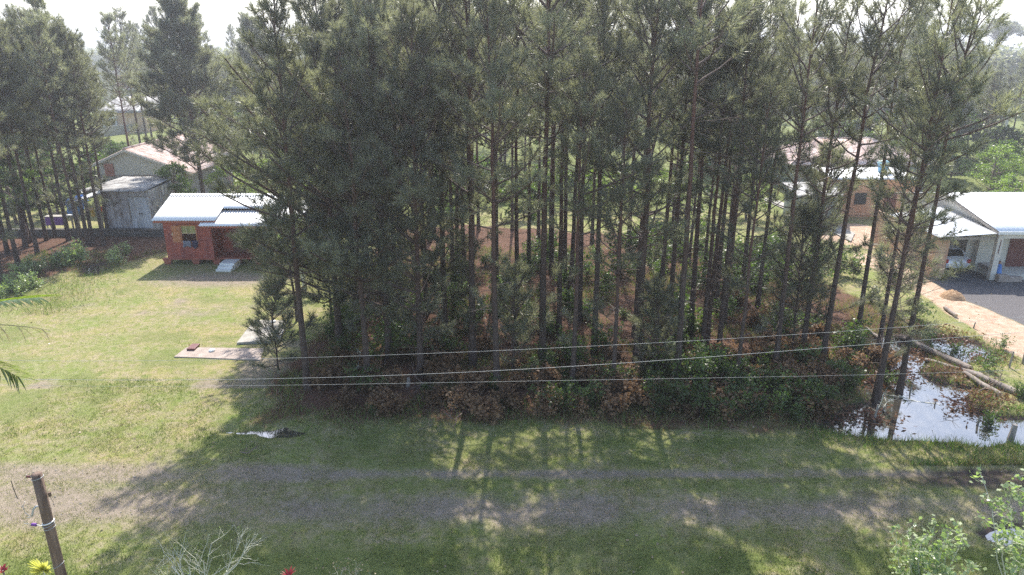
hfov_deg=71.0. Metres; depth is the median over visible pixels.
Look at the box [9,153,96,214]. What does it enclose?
broadleaf tree
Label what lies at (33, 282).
shrub
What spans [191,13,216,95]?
pine tree
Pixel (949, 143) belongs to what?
broadleaf tree
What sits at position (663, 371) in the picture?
shrub
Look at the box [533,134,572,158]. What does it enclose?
bush
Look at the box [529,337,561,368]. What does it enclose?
shrub
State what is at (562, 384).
shrub
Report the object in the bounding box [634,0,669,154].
pine tree
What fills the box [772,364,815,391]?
dry fern
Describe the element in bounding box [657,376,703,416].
shrub
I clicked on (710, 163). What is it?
bush
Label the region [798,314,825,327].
shrub
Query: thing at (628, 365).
dry fern
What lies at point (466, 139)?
pine tree
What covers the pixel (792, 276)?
shrub
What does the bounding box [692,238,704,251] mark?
shrub
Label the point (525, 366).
shrub
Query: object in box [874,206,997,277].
carport
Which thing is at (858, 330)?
shrub
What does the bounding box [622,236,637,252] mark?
shrub
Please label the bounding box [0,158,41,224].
broadleaf tree
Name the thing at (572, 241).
pine tree
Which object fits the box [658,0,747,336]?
pine tree
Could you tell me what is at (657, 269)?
shrub
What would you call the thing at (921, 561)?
leafy shrub
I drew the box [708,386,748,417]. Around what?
shrub
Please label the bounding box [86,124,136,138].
boundary wall
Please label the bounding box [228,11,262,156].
pine tree
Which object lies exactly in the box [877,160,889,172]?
water tank
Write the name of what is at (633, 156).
pine tree
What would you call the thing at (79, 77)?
pine tree
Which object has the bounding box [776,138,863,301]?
pine tree
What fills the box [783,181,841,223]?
annex
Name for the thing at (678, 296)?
shrub
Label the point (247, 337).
concrete slab
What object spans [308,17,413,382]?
pine tree
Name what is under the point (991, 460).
tall grass
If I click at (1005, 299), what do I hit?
gravel ground
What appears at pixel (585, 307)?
shrub
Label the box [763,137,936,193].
hip roof house
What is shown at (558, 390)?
shrub
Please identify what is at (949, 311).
felled log
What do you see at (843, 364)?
shrub
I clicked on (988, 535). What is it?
puddle water
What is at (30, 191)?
bush
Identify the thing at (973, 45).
pine tree
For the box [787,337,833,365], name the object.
dry fern
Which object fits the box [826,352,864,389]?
shrub
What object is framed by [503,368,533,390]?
dry fern
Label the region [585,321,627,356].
shrub
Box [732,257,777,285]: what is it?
shrub
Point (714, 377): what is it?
dry fern
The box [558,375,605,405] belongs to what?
shrub
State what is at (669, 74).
pine tree
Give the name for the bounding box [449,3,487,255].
pine tree
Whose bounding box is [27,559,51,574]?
yellow plant
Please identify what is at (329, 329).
shrub
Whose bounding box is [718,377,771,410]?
shrub
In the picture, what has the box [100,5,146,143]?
pine tree
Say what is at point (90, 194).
lean to
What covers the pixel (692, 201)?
bush
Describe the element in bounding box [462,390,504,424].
dry fern
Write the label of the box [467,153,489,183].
bush
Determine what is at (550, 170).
pine tree
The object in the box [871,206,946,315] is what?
pine tree
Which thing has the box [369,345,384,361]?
shrub
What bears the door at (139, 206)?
in the shed
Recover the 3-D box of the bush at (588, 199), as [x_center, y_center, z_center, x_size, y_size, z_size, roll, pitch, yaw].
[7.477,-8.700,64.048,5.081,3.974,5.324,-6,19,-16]
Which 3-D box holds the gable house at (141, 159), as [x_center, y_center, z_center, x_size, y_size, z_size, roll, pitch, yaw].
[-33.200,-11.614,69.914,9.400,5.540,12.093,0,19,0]
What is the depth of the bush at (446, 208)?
60.49 m
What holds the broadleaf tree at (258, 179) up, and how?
on the ground at (210, 310)
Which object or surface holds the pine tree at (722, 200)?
on the forest floor
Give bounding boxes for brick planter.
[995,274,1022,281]
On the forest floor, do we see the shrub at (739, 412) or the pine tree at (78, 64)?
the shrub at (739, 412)
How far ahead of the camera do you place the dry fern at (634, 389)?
29.23 m
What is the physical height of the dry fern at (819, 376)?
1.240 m
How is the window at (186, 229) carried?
in the cottage
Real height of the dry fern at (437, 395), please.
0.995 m
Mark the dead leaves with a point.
(987, 397)
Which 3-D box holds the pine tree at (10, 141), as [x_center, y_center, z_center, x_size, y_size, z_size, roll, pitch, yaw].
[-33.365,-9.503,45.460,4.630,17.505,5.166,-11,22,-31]
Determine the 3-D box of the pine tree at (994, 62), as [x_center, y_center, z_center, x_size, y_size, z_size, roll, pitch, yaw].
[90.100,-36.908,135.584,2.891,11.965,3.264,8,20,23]
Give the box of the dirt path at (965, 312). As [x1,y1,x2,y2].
[788,223,1023,358]
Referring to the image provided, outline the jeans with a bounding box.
[183,241,190,247]
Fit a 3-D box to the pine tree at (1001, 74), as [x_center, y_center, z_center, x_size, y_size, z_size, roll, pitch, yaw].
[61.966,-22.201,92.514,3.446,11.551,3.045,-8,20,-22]
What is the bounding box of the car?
[945,244,970,269]
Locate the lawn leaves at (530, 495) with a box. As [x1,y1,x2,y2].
[18,293,991,574]
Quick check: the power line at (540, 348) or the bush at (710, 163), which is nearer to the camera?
the power line at (540, 348)
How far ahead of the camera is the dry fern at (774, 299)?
39.80 m
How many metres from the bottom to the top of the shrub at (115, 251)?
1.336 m
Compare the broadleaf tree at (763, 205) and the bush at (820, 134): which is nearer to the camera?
the broadleaf tree at (763, 205)
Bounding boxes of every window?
[179,225,198,242]
[854,193,866,203]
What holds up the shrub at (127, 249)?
on the grove ground at (53, 245)
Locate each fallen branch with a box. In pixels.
[240,441,257,453]
[406,361,443,392]
[441,404,463,427]
[867,391,895,409]
[890,392,936,403]
[978,367,1005,392]
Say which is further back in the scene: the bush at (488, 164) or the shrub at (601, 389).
the bush at (488, 164)
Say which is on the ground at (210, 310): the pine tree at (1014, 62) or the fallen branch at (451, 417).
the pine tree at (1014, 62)
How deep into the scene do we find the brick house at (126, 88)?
163.78 m
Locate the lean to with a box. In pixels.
[74,191,103,227]
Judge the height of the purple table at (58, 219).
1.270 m
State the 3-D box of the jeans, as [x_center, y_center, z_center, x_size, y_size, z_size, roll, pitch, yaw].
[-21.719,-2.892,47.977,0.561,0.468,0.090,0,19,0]
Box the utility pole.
[11,471,66,574]
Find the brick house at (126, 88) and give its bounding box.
[118,75,134,95]
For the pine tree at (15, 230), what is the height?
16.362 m
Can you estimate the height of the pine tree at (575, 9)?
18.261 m
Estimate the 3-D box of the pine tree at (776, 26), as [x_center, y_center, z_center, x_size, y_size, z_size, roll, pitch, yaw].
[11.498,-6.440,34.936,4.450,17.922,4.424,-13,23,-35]
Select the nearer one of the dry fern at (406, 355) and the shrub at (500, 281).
the dry fern at (406, 355)
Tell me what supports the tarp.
on the lean to
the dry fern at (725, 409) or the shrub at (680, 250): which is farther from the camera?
the shrub at (680, 250)
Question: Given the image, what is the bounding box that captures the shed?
[79,176,173,227]
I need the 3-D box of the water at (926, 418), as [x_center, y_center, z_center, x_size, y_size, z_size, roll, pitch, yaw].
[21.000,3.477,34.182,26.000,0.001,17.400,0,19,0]
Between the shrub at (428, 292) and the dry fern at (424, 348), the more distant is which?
the shrub at (428, 292)
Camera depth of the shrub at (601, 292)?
40.92 m
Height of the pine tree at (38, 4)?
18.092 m
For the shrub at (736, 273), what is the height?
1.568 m
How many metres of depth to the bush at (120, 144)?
93.26 m
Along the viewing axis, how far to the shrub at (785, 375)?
30.06 m
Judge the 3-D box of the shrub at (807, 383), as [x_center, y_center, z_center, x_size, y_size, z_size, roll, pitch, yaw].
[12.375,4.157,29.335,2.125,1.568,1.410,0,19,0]
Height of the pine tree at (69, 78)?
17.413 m
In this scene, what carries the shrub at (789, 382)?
on the forest floor
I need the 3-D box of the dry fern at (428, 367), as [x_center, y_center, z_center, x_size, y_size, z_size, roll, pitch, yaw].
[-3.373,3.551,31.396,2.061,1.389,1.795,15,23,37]
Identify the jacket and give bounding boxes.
[192,240,197,248]
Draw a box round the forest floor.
[256,225,968,426]
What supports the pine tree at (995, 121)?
on the ground at (210, 310)
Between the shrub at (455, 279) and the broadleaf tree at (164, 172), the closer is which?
the shrub at (455, 279)
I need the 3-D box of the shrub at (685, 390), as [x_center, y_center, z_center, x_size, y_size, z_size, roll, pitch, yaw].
[7.468,4.359,28.432,2.561,1.890,1.700,8,20,22]
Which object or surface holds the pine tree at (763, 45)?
on the forest floor
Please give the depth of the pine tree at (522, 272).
30.82 m
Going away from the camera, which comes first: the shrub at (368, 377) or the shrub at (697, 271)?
the shrub at (368, 377)
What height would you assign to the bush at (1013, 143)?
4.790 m
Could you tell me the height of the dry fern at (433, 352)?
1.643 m
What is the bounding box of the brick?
[187,343,199,349]
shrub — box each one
[0,271,18,292]
[0,282,8,298]
[7,258,39,279]
[8,272,32,296]
[17,269,45,288]
[21,252,49,274]
[37,247,68,266]
[49,244,81,266]
[61,237,92,263]
[103,248,127,265]
[105,242,121,260]
[116,240,133,254]
[140,520,269,574]
[321,322,334,336]
[322,293,383,334]
[324,331,361,355]
[329,557,375,574]
[343,355,388,392]
[355,317,406,350]
[364,404,378,415]
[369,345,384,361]
[374,314,433,358]
[391,295,415,312]
[391,320,412,340]
[400,315,435,338]
[412,287,440,305]
[416,381,430,391]
[433,330,455,354]
[436,313,457,328]
[439,279,468,298]
[441,333,468,356]
[445,247,461,264]
[446,277,465,311]
[447,224,468,250]
[449,270,468,285]
[452,307,483,330]
[453,295,490,323]
[479,253,490,266]
[485,271,527,298]
[486,245,501,260]
[486,373,504,393]
[487,294,535,324]
[498,317,534,342]
[519,250,526,262]
[519,364,531,380]
[521,358,544,372]
[522,231,540,255]
[523,251,539,272]
[526,377,579,412]
[527,249,540,267]
[527,266,535,278]
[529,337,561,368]
[533,308,562,333]
[535,319,562,336]
[536,234,556,258]
[536,305,555,323]
[547,229,558,248]
[548,249,569,269]
[552,269,583,287]
[553,281,587,311]
[553,285,573,303]
[555,321,586,348]
[555,329,589,365]
[555,374,577,393]
[558,364,569,378]
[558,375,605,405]
[564,243,609,278]
[564,345,603,365]
[573,296,599,321]
[583,258,594,275]
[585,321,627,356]
[587,243,604,254]
[588,378,612,398]
[591,278,620,298]
[592,357,627,378]
[592,361,632,381]
[600,263,615,284]
[603,227,629,251]
[606,246,634,274]
[614,260,635,278]
[619,307,631,318]
[619,363,639,380]
[622,227,657,254]
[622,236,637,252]
[632,217,661,246]
[636,364,654,378]
[640,362,661,376]
[641,366,660,378]
[641,375,677,405]
[642,372,673,400]
[643,292,662,323]
[643,293,677,328]
[643,334,674,370]
[646,249,652,258]
[646,254,666,269]
[646,385,675,414]
[649,337,692,371]
[650,243,678,268]
[650,256,667,277]
[652,365,668,376]
[652,370,665,381]
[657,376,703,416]
[659,288,702,327]
[661,307,715,337]
[662,367,675,377]
[664,376,691,405]
[666,328,695,351]
[667,238,693,258]
[669,351,720,387]
[669,368,732,417]
[670,336,724,378]
[672,314,691,337]
[674,284,690,314]
[675,263,711,291]
[678,261,702,283]
[680,244,735,277]
[685,355,700,381]
[689,234,709,250]
[689,379,720,417]
[690,207,725,241]
[690,338,726,361]
[691,339,733,360]
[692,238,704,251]
[694,352,718,377]
[698,247,713,262]
[704,352,746,386]
[706,358,745,385]
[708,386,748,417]
[712,295,742,318]
[717,383,757,412]
[718,354,733,370]
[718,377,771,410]
[719,267,755,300]
[719,390,747,419]
[721,375,750,391]
[723,245,761,271]
[723,361,766,391]
[728,350,750,375]
[728,352,752,364]
[731,265,751,282]
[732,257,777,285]
[735,236,762,260]
[742,246,769,263]
[745,264,770,290]
[748,398,768,417]
[750,260,780,284]
[753,357,777,374]
[756,235,782,245]
[756,339,798,365]
[756,365,787,393]
[757,300,803,332]
[757,392,768,407]
[759,379,814,417]
[763,366,785,384]
[768,323,789,335]
[770,256,797,278]
[771,267,808,285]
[773,224,788,241]
[773,300,803,331]
[775,362,796,386]
[777,368,813,401]
[778,395,799,411]
[779,260,803,284]
[784,399,812,424]
[785,339,823,368]
[787,368,839,396]
[788,265,806,287]
[795,242,834,281]
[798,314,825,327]
[803,381,841,413]
[820,240,863,274]
[822,356,848,368]
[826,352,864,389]
[828,325,867,354]
[832,249,876,278]
[836,314,874,350]
[837,362,868,391]
[845,349,866,369]
[851,331,876,355]
[861,280,890,302]
[883,367,911,385]
[888,514,986,574]
[907,292,936,319]
[919,318,941,342]
[943,338,977,358]
[969,465,1023,574]
[975,344,1003,372]
[977,410,1002,427]
[989,333,1014,349]
[1009,375,1023,398]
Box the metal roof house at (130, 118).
[99,96,167,131]
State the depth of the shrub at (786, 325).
36.06 m
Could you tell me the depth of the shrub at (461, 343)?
33.17 m
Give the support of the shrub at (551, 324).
on the forest floor
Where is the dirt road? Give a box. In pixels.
[0,459,1023,535]
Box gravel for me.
[3,464,1018,530]
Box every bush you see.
[3,172,49,197]
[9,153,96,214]
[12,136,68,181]
[74,147,108,187]
[89,139,121,155]
[96,138,126,153]
[213,106,255,137]
[250,123,297,151]
[435,198,454,218]
[444,183,466,205]
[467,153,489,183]
[474,159,508,187]
[498,179,509,199]
[500,178,549,219]
[531,161,570,192]
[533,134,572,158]
[568,169,616,206]
[587,158,612,180]
[654,177,719,216]
[661,160,693,184]
[669,122,745,167]
[678,161,704,177]
[810,115,848,137]
[835,110,913,145]
[843,130,881,140]
[889,137,914,149]
[919,128,972,159]
[933,154,965,178]
[947,108,1010,158]
[958,144,1022,188]
[970,123,1023,152]
[979,138,1023,175]
[1017,104,1023,127]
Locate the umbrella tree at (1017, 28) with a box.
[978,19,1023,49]
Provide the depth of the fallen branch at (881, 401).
29.72 m
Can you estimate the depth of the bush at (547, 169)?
70.72 m
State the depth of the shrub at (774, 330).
35.67 m
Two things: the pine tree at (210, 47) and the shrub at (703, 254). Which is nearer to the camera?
the shrub at (703, 254)
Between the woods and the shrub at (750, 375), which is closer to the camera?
the shrub at (750, 375)
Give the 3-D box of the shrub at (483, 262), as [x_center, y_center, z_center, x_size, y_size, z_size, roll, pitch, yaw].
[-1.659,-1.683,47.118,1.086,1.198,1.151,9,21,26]
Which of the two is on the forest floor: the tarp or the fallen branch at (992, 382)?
the fallen branch at (992, 382)
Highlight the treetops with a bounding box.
[79,40,1023,72]
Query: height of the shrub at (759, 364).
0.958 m
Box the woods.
[83,44,1023,111]
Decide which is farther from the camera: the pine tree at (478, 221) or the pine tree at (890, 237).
the pine tree at (478, 221)
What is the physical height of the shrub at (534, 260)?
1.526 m
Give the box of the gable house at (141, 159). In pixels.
[92,134,234,193]
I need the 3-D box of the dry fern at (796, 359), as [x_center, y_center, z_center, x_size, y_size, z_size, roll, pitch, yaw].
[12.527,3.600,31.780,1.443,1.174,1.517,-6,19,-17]
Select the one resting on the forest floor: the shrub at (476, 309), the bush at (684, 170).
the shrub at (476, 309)
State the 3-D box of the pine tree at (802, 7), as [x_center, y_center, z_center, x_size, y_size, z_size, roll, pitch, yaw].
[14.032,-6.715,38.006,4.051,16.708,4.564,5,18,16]
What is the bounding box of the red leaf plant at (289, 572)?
[280,566,294,574]
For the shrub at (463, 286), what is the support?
on the forest floor
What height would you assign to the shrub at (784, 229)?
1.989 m
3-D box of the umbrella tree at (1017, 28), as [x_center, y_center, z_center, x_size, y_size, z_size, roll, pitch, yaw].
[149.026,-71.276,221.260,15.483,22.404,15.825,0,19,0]
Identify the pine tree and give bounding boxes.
[0,2,80,240]
[0,3,38,125]
[0,11,49,254]
[0,18,48,240]
[0,19,61,236]
[0,23,46,247]
[0,56,42,242]
[0,61,23,254]
[0,78,38,267]
[0,112,18,285]
[4,21,43,193]
[11,0,110,245]
[11,8,96,254]
[21,13,76,181]
[33,11,76,195]
[33,22,111,242]
[39,18,113,245]
[51,15,90,150]
[65,31,120,227]
[93,10,145,146]
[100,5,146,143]
[116,19,150,141]
[123,0,245,193]
[127,2,177,129]
[128,36,154,136]
[130,21,151,69]
[187,0,329,390]
[187,0,378,342]
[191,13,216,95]
[207,44,231,99]
[224,23,239,63]
[226,67,254,105]
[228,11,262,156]
[230,12,293,158]
[235,0,440,359]
[239,268,298,370]
[243,155,321,321]
[271,0,384,326]
[278,24,294,108]
[290,182,347,322]
[302,24,386,310]
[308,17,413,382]
[326,0,468,377]
[332,0,423,327]
[358,0,486,333]
[370,0,415,301]
[374,0,452,313]
[384,0,530,366]
[423,1,477,281]
[424,0,558,387]
[426,5,434,242]
[435,0,497,280]
[437,12,486,256]
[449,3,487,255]
[460,3,530,284]
[470,4,526,236]
[474,65,487,230]
[478,0,558,324]
[480,82,520,160]
[485,258,555,371]
[494,0,645,362]
[496,15,529,230]
[497,26,522,172]
[506,0,556,268]
[509,41,560,238]
[513,18,538,170]
[514,0,616,337]
[524,16,572,262]
[525,13,587,274]
[535,2,616,293]
[537,0,598,278]
[539,0,619,321]
[543,38,665,387]
[553,0,654,354]
[560,68,670,374]
[567,4,622,243]
[575,0,712,364]
[594,0,662,263]
[595,0,716,336]
[615,1,666,251]
[618,6,650,153]
[625,273,688,372]
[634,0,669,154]
[640,0,768,380]
[644,1,725,292]
[645,0,730,336]
[655,29,699,246]
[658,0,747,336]
[676,2,778,345]
[680,29,715,265]
[687,0,771,344]
[687,32,745,278]
[688,0,815,342]
[703,13,774,311]
[710,73,798,387]
[712,0,802,323]
[713,64,772,246]
[727,0,804,286]
[741,0,819,307]
[750,0,871,364]
[759,83,830,304]
[762,200,842,354]
[773,0,889,344]
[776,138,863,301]
[792,0,921,363]
[796,9,826,121]
[809,31,836,130]
[818,30,861,136]
[823,61,864,120]
[825,21,860,134]
[827,0,965,332]
[848,47,881,120]
[850,40,954,347]
[850,69,977,402]
[857,0,994,405]
[862,42,883,114]
[867,0,1023,395]
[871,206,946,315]
[874,2,933,148]
[887,18,912,105]
[898,0,949,148]
[922,48,971,128]
[940,2,982,125]
[949,51,982,155]
[966,41,990,110]
[974,76,1010,133]
[975,69,1005,162]
[979,70,1008,147]
[983,60,997,89]
[986,58,1008,105]
[1001,75,1016,124]
[1002,59,1017,88]
[1005,55,1023,130]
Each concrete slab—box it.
[174,347,263,360]
[237,320,286,344]
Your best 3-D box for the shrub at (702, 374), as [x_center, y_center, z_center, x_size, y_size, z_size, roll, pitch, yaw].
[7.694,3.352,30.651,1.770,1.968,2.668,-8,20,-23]
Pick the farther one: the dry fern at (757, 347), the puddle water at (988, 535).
the dry fern at (757, 347)
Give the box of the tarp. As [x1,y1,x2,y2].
[65,196,83,215]
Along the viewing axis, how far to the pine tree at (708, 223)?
43.00 m
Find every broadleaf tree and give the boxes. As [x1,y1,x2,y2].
[0,151,44,243]
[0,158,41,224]
[0,189,4,236]
[153,160,197,193]
[179,101,222,135]
[200,162,257,193]
[224,85,238,105]
[240,126,277,157]
[246,153,305,193]
[277,224,317,288]
[434,152,486,195]
[523,159,570,195]
[626,167,668,201]
[719,174,777,219]
[896,127,956,155]
[963,141,1023,191]
[988,172,1023,191]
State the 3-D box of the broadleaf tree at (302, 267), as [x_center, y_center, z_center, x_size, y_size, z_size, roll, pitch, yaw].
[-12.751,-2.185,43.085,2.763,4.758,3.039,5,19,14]
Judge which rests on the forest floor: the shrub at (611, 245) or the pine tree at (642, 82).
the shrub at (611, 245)
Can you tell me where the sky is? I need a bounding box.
[0,0,1023,44]
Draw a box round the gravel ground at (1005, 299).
[926,269,1023,323]
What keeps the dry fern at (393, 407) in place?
on the forest floor
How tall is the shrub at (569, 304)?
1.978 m
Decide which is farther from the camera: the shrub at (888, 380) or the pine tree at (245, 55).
the pine tree at (245, 55)
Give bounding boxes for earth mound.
[939,289,965,300]
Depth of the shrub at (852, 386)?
30.36 m
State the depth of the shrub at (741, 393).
28.85 m
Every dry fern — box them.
[306,360,351,394]
[327,386,358,414]
[328,343,358,365]
[342,372,368,398]
[351,349,381,370]
[355,359,385,391]
[364,382,408,412]
[373,391,410,422]
[377,364,407,390]
[386,340,416,364]
[411,355,455,381]
[420,381,448,408]
[423,328,463,360]
[423,338,435,357]
[432,364,459,384]
[435,346,463,364]
[442,382,477,410]
[458,364,491,396]
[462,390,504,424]
[476,333,499,356]
[490,378,529,412]
[502,354,528,370]
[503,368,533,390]
[527,359,565,389]
[530,398,558,418]
[531,383,570,414]
[547,345,563,360]
[561,391,592,417]
[568,358,610,384]
[582,363,626,404]
[594,341,628,362]
[595,368,632,395]
[596,386,635,420]
[599,376,628,394]
[611,357,640,381]
[617,377,656,405]
[636,375,676,415]
[643,348,664,365]
[675,400,706,422]
[694,362,732,394]
[701,377,728,395]
[703,386,738,412]
[705,378,760,418]
[707,339,743,358]
[708,387,759,421]
[719,287,748,306]
[722,348,744,365]
[733,363,756,376]
[735,306,772,327]
[737,346,755,363]
[743,364,766,381]
[745,327,784,352]
[748,334,791,365]
[759,346,787,362]
[767,353,807,374]
[769,288,804,310]
[771,334,790,349]
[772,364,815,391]
[783,351,809,372]
[784,296,803,314]
[784,378,832,419]
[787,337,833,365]
[794,332,830,357]
[800,357,851,391]
[803,361,840,387]
[807,390,844,417]
[808,322,834,337]
[834,345,875,371]
[861,340,901,369]
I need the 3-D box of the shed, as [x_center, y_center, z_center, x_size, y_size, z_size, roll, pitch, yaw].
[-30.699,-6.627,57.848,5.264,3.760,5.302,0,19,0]
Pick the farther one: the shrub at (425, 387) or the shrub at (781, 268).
the shrub at (781, 268)
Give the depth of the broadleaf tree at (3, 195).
46.18 m
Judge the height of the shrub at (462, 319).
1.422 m
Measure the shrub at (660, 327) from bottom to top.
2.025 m
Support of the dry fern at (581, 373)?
on the forest floor
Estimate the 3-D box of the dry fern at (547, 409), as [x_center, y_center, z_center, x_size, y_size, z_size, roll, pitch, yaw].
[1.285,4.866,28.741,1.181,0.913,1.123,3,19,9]
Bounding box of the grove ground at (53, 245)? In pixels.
[0,236,166,278]
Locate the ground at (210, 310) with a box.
[0,112,1023,574]
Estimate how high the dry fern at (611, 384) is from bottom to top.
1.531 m
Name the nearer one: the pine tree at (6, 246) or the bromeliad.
the bromeliad
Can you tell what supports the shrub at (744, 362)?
on the forest floor
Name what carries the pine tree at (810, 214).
on the forest floor
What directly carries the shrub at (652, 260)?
on the forest floor
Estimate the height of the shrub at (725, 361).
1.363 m
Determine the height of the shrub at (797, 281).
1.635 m
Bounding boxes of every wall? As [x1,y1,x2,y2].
[4,228,164,236]
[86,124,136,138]
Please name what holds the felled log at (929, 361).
on the forest floor
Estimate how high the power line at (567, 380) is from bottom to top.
0.424 m
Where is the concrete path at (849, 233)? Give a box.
[764,198,854,240]
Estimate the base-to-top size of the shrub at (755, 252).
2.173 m
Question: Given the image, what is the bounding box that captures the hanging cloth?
[90,207,94,216]
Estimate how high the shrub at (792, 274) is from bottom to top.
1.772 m
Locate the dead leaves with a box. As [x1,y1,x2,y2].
[761,318,1020,435]
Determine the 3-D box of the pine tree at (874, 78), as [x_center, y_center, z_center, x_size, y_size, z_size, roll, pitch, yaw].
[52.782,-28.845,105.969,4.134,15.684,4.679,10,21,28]
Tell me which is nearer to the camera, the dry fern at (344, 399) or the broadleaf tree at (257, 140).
the dry fern at (344, 399)
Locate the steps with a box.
[216,259,240,271]
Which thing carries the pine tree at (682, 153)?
on the forest floor
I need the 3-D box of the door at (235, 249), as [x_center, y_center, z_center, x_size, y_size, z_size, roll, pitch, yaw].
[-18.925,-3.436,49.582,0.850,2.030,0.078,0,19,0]
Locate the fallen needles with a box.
[0,226,967,430]
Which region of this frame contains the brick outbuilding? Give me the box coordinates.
[819,167,914,216]
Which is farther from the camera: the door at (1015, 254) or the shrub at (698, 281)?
the door at (1015, 254)
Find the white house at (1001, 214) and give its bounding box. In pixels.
[897,192,1023,279]
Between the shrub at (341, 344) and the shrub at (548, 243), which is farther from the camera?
the shrub at (548, 243)
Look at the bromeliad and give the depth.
16.56 m
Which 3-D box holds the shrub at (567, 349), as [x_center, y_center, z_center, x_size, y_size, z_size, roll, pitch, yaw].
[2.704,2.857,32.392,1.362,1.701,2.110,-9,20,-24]
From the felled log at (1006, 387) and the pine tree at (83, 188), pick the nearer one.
the felled log at (1006, 387)
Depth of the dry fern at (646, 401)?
28.96 m
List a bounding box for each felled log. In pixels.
[864,327,877,338]
[898,334,972,368]
[924,358,983,374]
[943,306,957,316]
[962,371,1002,396]
[965,369,1023,397]
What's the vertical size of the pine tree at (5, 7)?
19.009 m
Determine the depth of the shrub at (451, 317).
36.51 m
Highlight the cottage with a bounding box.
[152,193,315,263]
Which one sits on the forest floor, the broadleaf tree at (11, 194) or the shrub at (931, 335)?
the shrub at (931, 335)
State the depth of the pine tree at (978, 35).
26.38 m
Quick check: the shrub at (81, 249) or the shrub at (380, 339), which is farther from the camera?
the shrub at (81, 249)
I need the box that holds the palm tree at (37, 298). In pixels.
[0,295,62,394]
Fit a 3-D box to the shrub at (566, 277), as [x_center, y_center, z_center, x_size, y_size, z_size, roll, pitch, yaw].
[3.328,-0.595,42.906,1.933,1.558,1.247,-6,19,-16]
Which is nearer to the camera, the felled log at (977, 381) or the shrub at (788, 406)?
the shrub at (788, 406)
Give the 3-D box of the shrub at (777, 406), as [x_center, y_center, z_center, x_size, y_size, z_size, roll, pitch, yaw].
[11.072,4.441,28.534,2.209,1.630,1.466,-5,19,-14]
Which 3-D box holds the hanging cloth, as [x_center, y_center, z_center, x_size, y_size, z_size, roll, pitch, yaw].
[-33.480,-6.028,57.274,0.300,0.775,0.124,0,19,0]
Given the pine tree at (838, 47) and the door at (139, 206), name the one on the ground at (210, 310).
the pine tree at (838, 47)
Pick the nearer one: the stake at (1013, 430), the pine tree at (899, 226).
the stake at (1013, 430)
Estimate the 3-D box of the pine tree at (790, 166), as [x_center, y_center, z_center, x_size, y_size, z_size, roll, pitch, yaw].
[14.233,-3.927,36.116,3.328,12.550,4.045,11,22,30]
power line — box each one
[7,317,1019,360]
[27,332,1022,379]
[34,370,1006,385]
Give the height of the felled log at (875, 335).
0.336 m
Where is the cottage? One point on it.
(207, 221)
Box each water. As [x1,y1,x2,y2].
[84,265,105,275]
[228,427,305,437]
[818,337,1023,446]
[967,474,1022,546]
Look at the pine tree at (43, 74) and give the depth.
46.85 m
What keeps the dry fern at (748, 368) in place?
on the forest floor
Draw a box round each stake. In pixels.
[406,377,409,386]
[873,404,878,420]
[1007,424,1017,441]
[1008,351,1014,367]
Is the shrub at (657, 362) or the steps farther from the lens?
the steps
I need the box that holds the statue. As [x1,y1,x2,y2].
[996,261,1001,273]
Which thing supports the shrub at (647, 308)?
on the forest floor
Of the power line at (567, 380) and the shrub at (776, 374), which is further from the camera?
the shrub at (776, 374)
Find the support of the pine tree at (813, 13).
on the ground at (210, 310)
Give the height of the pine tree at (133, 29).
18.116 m
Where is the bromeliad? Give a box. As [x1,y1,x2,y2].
[0,563,8,574]
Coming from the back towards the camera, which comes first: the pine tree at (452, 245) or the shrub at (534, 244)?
the shrub at (534, 244)
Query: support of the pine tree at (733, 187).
on the forest floor
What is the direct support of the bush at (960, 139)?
on the ground at (210, 310)
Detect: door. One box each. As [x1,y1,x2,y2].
[104,164,114,175]
[128,197,152,227]
[231,228,245,251]
[883,193,897,211]
[1004,239,1023,265]
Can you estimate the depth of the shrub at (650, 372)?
30.78 m
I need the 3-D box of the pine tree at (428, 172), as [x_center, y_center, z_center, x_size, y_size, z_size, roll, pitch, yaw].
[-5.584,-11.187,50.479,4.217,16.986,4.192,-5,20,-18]
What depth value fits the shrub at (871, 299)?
41.19 m
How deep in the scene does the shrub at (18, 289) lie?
42.48 m
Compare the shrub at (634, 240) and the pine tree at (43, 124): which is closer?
the shrub at (634, 240)
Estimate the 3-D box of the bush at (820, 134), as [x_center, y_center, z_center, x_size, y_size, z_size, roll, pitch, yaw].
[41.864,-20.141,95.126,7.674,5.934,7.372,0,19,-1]
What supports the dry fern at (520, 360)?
on the forest floor
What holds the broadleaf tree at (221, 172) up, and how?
on the ground at (210, 310)
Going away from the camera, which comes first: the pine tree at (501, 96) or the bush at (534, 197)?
the pine tree at (501, 96)
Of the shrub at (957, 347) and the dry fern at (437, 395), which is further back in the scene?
the shrub at (957, 347)
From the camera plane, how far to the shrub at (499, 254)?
47.74 m
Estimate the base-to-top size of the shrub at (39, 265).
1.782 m
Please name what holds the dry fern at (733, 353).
on the forest floor
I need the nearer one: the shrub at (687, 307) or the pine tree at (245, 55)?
the shrub at (687, 307)
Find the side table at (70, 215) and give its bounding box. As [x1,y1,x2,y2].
[66,214,73,227]
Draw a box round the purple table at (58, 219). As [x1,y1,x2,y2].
[44,215,68,227]
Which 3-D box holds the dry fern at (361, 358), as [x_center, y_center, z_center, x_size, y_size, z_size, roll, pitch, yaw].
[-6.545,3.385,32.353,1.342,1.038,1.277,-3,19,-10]
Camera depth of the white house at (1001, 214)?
46.83 m
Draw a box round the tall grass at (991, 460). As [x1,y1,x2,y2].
[0,243,1023,465]
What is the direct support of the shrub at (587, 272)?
on the forest floor
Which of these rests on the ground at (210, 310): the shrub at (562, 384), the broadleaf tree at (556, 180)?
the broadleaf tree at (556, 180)
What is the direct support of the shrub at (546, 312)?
on the forest floor

